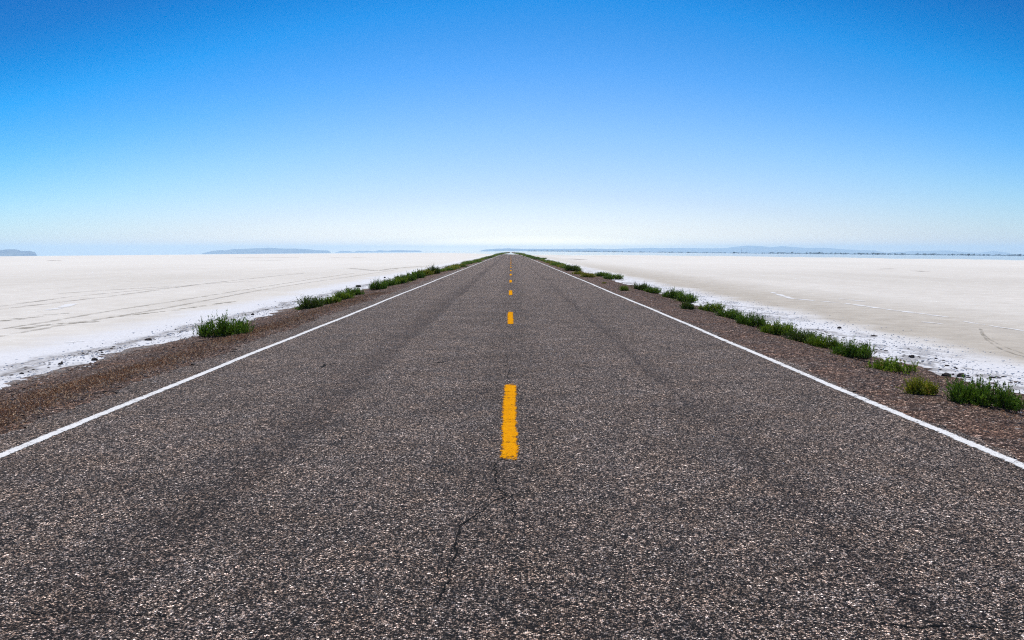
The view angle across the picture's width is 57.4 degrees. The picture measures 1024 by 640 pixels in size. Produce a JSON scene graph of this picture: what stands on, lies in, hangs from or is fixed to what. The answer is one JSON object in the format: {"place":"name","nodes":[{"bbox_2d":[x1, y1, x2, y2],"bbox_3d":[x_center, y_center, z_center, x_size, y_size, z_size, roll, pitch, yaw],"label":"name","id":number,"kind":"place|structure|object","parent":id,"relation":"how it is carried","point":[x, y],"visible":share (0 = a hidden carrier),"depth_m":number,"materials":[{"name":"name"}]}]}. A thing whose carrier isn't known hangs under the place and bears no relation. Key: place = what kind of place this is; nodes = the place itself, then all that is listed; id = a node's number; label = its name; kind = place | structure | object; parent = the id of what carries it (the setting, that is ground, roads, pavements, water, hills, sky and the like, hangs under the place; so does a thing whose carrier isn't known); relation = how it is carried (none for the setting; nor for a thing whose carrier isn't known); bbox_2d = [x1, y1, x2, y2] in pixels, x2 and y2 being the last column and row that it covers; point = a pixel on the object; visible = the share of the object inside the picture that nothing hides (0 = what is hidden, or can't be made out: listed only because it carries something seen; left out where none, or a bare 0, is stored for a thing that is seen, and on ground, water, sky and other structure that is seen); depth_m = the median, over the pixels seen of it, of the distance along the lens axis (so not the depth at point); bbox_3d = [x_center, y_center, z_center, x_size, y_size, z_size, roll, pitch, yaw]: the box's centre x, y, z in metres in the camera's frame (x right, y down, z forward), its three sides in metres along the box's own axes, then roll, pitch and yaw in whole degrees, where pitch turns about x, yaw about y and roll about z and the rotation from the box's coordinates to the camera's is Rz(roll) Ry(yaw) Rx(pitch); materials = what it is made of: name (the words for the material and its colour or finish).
{"place":"outdoors","nodes":[
{"label":"outdoors","id":0,"kind":"place"},
{"bbox_2d":[0,249,36,255],"bbox_3d":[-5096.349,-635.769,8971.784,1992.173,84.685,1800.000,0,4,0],"label":"hill","id":1,"kind":"structure","parent":0,"point":[10,252],"depth_m":8464.59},
{"bbox_2d":[0,276,430,429],"bbox_3d":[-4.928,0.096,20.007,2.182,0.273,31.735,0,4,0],"label":"road shoulder","id":2,"kind":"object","parent":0,"point":[91,379],"depth_m":11.87,"materials":[{"name":"brown gravel"}]},
{"bbox_2d":[0,259,485,434],"bbox_3d":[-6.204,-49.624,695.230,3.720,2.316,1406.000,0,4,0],"label":"road shoulder","id":3,"kind":"object","parent":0,"point":[125,353],"visible":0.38,"depth_m":13.62},
{"bbox_2d":[192,310,254,338],"bbox_3d":[-5.331,0.059,17.452,1.081,0.562,0.930,2,5,23],"label":"shrub","id":4,"kind":"object","parent":3,"relation":"on","point":[223,328],"visible":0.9,"depth_m":17.27,"materials":[{"name":"green plant"}]},
{"bbox_2d":[295,295,325,308],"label":"shrub","id":5,"kind":"object","parent":3,"relation":"on","point":[314,302],"visible":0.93,"depth_m":27.16,"materials":[{"name":"green plant"}]},
{"bbox_2d":[321,295,341,304],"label":"shrub","id":6,"kind":"object","parent":3,"relation":"on","point":[335,299],"visible":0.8,"depth_m":28.41,"materials":[{"name":"green plant"}]},
{"bbox_2d":[333,290,355,299],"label":"shrub","id":7,"kind":"object","parent":3,"relation":"on","point":[343,295],"visible":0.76,"depth_m":30.93,"materials":[{"name":"green plant"}]},
{"bbox_2d":[341,287,364,295],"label":"shrub","id":8,"kind":"object","parent":3,"relation":"on","point":[356,291],"visible":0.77,"depth_m":34.67,"materials":[{"name":"green plant"}]},
{"bbox_2d":[368,279,390,290],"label":"shrub","id":9,"kind":"object","parent":3,"relation":"on","point":[376,285],"visible":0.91,"depth_m":38.74,"materials":[{"name":"green plant"}]},
{"bbox_2d":[383,278,400,286],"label":"shrub","id":10,"kind":"object","parent":3,"relation":"on","point":[392,282],"visible":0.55,"depth_m":43.07,"materials":[{"name":"green plant"}]},
{"bbox_2d":[389,275,410,283],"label":"shrub","id":11,"kind":"object","parent":3,"relation":"on","point":[399,280],"visible":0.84,"depth_m":44.38,"materials":[{"name":"green plant"}]},
{"bbox_2d":[398,272,416,281],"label":"shrub","id":12,"kind":"object","parent":3,"relation":"on","point":[412,277],"visible":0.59,"depth_m":48.17,"materials":[{"name":"green plant"}]},
{"bbox_2d":[408,269,425,278],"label":"shrub","id":13,"kind":"object","parent":3,"relation":"on","point":[418,274],"visible":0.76,"depth_m":52.73,"materials":[{"name":"green plant"}]},
{"bbox_2d":[417,267,434,275],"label":"shrub","id":14,"kind":"object","parent":3,"relation":"on","point":[427,272],"visible":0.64,"depth_m":59.28,"materials":[{"name":"green plant"}]},
{"bbox_2d":[427,265,441,273],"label":"shrub","id":15,"kind":"object","parent":3,"relation":"on","point":[437,271],"visible":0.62,"depth_m":61.52,"materials":[{"name":"green plant"}]},
{"bbox_2d":[202,248,330,253],"bbox_3d":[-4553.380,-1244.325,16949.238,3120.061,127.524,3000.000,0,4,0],"label":"hill","id":16,"kind":"structure","parent":0,"point":[256,250],"depth_m":16099.18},
{"bbox_2d":[335,250,421,252],"bbox_3d":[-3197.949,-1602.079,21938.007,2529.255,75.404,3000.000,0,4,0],"label":"hill","id":17,"kind":"structure","parent":0,"point":[379,251],"depth_m":21111.63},
{"bbox_2d":[0,252,1023,639],"bbox_3d":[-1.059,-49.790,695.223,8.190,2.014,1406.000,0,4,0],"label":"road","id":18,"kind":"structure","parent":0,"point":[664,478],"depth_m":5.71,"materials":[{"name":"grey asphalt"}]},
{"bbox_2d":[20,610,169,616],"bbox_3d":[-1.769,1.208,3.853,0.753,0.001,0.051,0,4,3],"label":"crack","id":19,"kind":"object","parent":18,"relation":"on","point":[100,611],"visible":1,"depth_m":3.84,"materials":[{"name":"black asphalt"}]},
{"bbox_2d":[0,256,496,457],"bbox_3d":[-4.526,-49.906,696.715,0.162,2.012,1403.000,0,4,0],"label":"edge line","id":20,"kind":"object","parent":18,"relation":"on","point":[38,439],"visible":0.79,"depth_m":9.68,"materials":[{"name":"white paint"}]},
{"bbox_2d":[435,462,507,602],"bbox_3d":[-0.170,1.101,5.265,0.207,0.001,2.680,0,4,6],"label":"crack","id":21,"kind":"object","parent":18,"relation":"on","point":[456,554],"visible":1,"depth_m":4.83,"materials":[{"name":"black asphalt"}]},
{"bbox_2d":[500,383,519,459],"bbox_3d":[-0.022,0.852,8.573,0.176,0.001,3.851,0,4,0],"label":"road marking","id":22,"kind":"object","parent":18,"relation":"on","point":[509,430],"visible":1,"depth_m":8.01,"materials":[{"name":"yellow paint"}]},
{"bbox_2d":[507,312,513,323],"bbox_3d":[-0.036,-0.059,20.739,0.176,0.002,3.851,0,4,0],"label":"road marking","id":23,"kind":"object","parent":18,"relation":"on","point":[510,318],"visible":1,"depth_m":20.39,"materials":[{"name":"yellow paint"}]},
{"bbox_2d":[524,256,1023,467],"bbox_3d":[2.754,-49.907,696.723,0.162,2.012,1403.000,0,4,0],"label":"edge line","id":24,"kind":"object","parent":18,"relation":"on","point":[972,444],"visible":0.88,"depth_m":9.17,"materials":[{"name":"white paint"}]},
{"bbox_2d":[738,604,875,611],"bbox_3d":[1.212,1.202,3.934,0.644,0.001,0.071,0,4,7],"label":"crack","id":25,"kind":"object","parent":18,"relation":"on","point":[798,605],"visible":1,"depth_m":3.94,"materials":[{"name":"black asphalt"}]},
{"bbox_2d":[870,622,1023,630],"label":"crack","id":26,"kind":"object","parent":18,"relation":"on","point":[940,625],"visible":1,"depth_m":3.73,"materials":[{"name":"black asphalt"}]},
{"bbox_2d":[0,251,1023,393],"bbox_3d":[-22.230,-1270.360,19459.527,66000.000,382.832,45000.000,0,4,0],"label":"ground","id":27,"kind":"structure","parent":0,"point":[120,299],"depth_m":39.20,"materials":[{"name":"white sand"}]},
{"bbox_2d":[46,303,77,309],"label":"salt ridge","id":28,"kind":"structure","parent":27,"relation":"on","point":[66,305],"depth_m":30.07,"materials":[{"name":"white"}]},
{"bbox_2d":[10,296,321,375],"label":"mud clods","id":29,"kind":"object","parent":27,"relation":"on","point":[114,346],"visible":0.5,"depth_m":16.58,"materials":[{"name":"brown soil"}]},
{"bbox_2d":[0,284,367,384],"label":"salt crumbs","id":30,"kind":"object","parent":27,"relation":"on","point":[140,340],"visible":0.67,"depth_m":17.54,"materials":[{"name":"white"}]},
{"bbox_2d":[444,250,1023,255],"bbox_3d":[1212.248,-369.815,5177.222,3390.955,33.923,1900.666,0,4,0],"label":"brush","id":31,"kind":"object","parent":27,"relation":"on","point":[825,253],"visible":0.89,"depth_m":4495.48,"materials":[{"name":"green plant"}]},
{"bbox_2d":[622,280,1019,389],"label":"mud clods","id":32,"kind":"object","parent":27,"relation":"on","point":[910,359],"visible":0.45,"depth_m":14.66,"materials":[{"name":"brown soil"}]},
{"bbox_2d":[647,284,1023,412],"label":"salt crumbs","id":33,"kind":"object","parent":27,"relation":"on","point":[884,341],"visible":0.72,"depth_m":17.23,"materials":[{"name":"white"}]},
{"bbox_2d":[771,292,945,316],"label":"salt ridge","id":34,"kind":"structure","parent":27,"relation":"on","point":[853,304],"depth_m":30.38,"materials":[{"name":"white"}]},
{"bbox_2d":[963,321,1023,330],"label":"salt ridge","id":35,"kind":"structure","parent":27,"relation":"on","point":[994,326],"depth_m":22.02,"materials":[{"name":"white"}]},
{"bbox_2d":[0,0,1023,255],"label":"sky","id":36,"kind":"structure","parent":0,"point":[128,127],"materials":[{"name":"blue"}]},
{"bbox_2d":[54,251,1023,259],"bbox_3d":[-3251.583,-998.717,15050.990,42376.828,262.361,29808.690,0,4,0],"label":"water","id":37,"kind":"structure","parent":0,"point":[792,255],"depth_m":812.31,"materials":[{"name":"blue liquid"}]},
{"bbox_2d":[481,248,618,251],"bbox_3d":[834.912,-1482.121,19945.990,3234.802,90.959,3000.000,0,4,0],"label":"hill","id":38,"kind":"structure","parent":0,"point":[564,250],"depth_m":19129.82,"materials":[{"name":"blue"}]},
{"bbox_2d":[522,255,1023,461],"bbox_3d":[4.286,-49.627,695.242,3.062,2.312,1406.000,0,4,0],"label":"road shoulder","id":39,"kind":"object","parent":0,"point":[910,405],"visible":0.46,"depth_m":11.39},
{"bbox_2d":[563,264,580,270],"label":"shrub","id":40,"kind":"object","parent":39,"relation":"on","point":[572,268],"visible":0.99,"depth_m":69.01,"materials":[{"name":"green plant"}]},
{"bbox_2d":[578,272,597,276],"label":"shrub","id":41,"kind":"object","parent":39,"relation":"on","point":[588,274],"visible":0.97,"depth_m":52.34,"materials":[{"name":"green plant"}]},
{"bbox_2d":[595,271,613,276],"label":"shrub","id":42,"kind":"object","parent":39,"relation":"on","point":[600,274],"visible":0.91,"depth_m":63.56,"materials":[{"name":"green plant"}]},
{"bbox_2d":[602,273,623,279],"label":"shrub","id":43,"kind":"object","parent":39,"relation":"on","point":[613,277],"visible":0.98,"depth_m":57.30,"materials":[{"name":"green plant"}]},
{"bbox_2d":[618,285,628,290],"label":"shrub","id":44,"kind":"object","parent":39,"relation":"on","point":[624,288],"visible":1,"depth_m":34.86,"materials":[{"name":"green plant"}]},
{"bbox_2d":[630,281,649,289],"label":"shrub","id":45,"kind":"object","parent":39,"relation":"on","point":[640,286],"visible":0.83,"depth_m":40.37,"materials":[{"name":"green plant"}]},
{"bbox_2d":[643,286,661,293],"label":"shrub","id":46,"kind":"object","parent":39,"relation":"on","point":[654,290],"visible":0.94,"depth_m":38.11,"materials":[{"name":"green plant"}]},
{"bbox_2d":[661,287,686,297],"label":"shrub","id":47,"kind":"object","parent":39,"relation":"on","point":[668,294],"visible":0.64,"depth_m":34.43,"materials":[{"name":"green plant"}]},
{"bbox_2d":[671,291,698,302],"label":"shrub","id":48,"kind":"object","parent":39,"relation":"on","point":[686,297],"visible":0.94,"depth_m":32.12,"materials":[{"name":"green plant"}]},
{"bbox_2d":[679,299,697,309],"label":"shrub","id":49,"kind":"object","parent":39,"relation":"on","point":[688,305],"visible":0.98,"depth_m":24.18,"materials":[{"name":"green plant"}]},
{"bbox_2d":[698,300,725,311],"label":"shrub","id":50,"kind":"object","parent":39,"relation":"on","point":[709,308],"visible":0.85,"depth_m":26.25,"materials":[{"name":"green plant"}]},
{"bbox_2d":[714,306,745,319],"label":"shrub","id":51,"kind":"object","parent":39,"relation":"on","point":[728,313],"visible":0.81,"depth_m":23.05,"materials":[{"name":"green plant"}]},
{"bbox_2d":[732,309,769,327],"bbox_3d":[5.128,-0.038,20.050,0.630,0.410,0.856,-2,5,-30],"label":"shrub","id":52,"kind":"object","parent":39,"relation":"on","point":[751,320],"visible":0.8,"depth_m":20.04,"materials":[{"name":"green plant"}]},
{"bbox_2d":[758,318,800,336],"bbox_3d":[5.061,0.107,17.729,0.628,0.391,0.720,-2,5,-29],"label":"shrub","id":53,"kind":"object","parent":39,"relation":"on","point":[776,328],"visible":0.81,"depth_m":17.63,"materials":[{"name":"green plant"}]},
{"bbox_2d":[781,327,823,343],"bbox_3d":[5.164,0.272,16.657,0.753,0.293,0.680,2,5,29],"label":"shrub","id":54,"kind":"object","parent":39,"relation":"on","point":[798,336],"visible":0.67,"depth_m":16.57,"materials":[{"name":"green plant"}]},
{"bbox_2d":[803,332,843,348],"bbox_3d":[5.345,0.344,16.011,0.527,0.334,0.722,-4,6,-41],"label":"shrub","id":55,"kind":"object","parent":39,"relation":"on","point":[820,341],"visible":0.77,"depth_m":16.01,"materials":[{"name":"green plant"}]},
{"bbox_2d":[830,336,876,360],"bbox_3d":[5.241,0.404,14.330,0.595,0.382,0.676,-1,5,-17],"label":"shrub","id":56,"kind":"object","parent":39,"relation":"on","point":[851,350],"visible":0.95,"depth_m":14.23,"materials":[{"name":"green plant"}]},
{"bbox_2d":[866,355,918,375],"bbox_3d":[5.008,0.585,12.304,0.642,0.251,0.727,2,5,30],"label":"shrub","id":57,"kind":"object","parent":39,"relation":"on","point":[886,365],"visible":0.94,"depth_m":12.24,"materials":[{"name":"green plant"}]},
{"bbox_2d":[895,370,939,394],"bbox_3d":[4.300,0.662,9.840,0.459,0.257,0.426,0,4,0],"label":"shrub","id":58,"kind":"object","parent":39,"relation":"on","point":[915,386],"visible":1,"depth_m":9.81,"materials":[{"name":"green plant"}]},
{"bbox_2d":[939,370,1023,413],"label":"shrub","id":59,"kind":"object","parent":39,"relation":"on","point":[978,395],"visible":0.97,"depth_m":9.21,"materials":[{"name":"green plant"}]},
{"bbox_2d":[587,246,1023,255],"bbox_3d":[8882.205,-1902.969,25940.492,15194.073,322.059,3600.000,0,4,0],"label":"hill","id":60,"kind":"structure","parent":0,"point":[767,250],"depth_m":25055.81,"materials":[{"name":"blue"}]},
{"bbox_2d":[592,277,1023,444],"bbox_3d":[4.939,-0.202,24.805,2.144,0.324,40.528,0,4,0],"label":"gravel","id":61,"kind":"structure","parent":0,"point":[975,410],"depth_m":12.10,"materials":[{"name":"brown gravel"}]}
]}

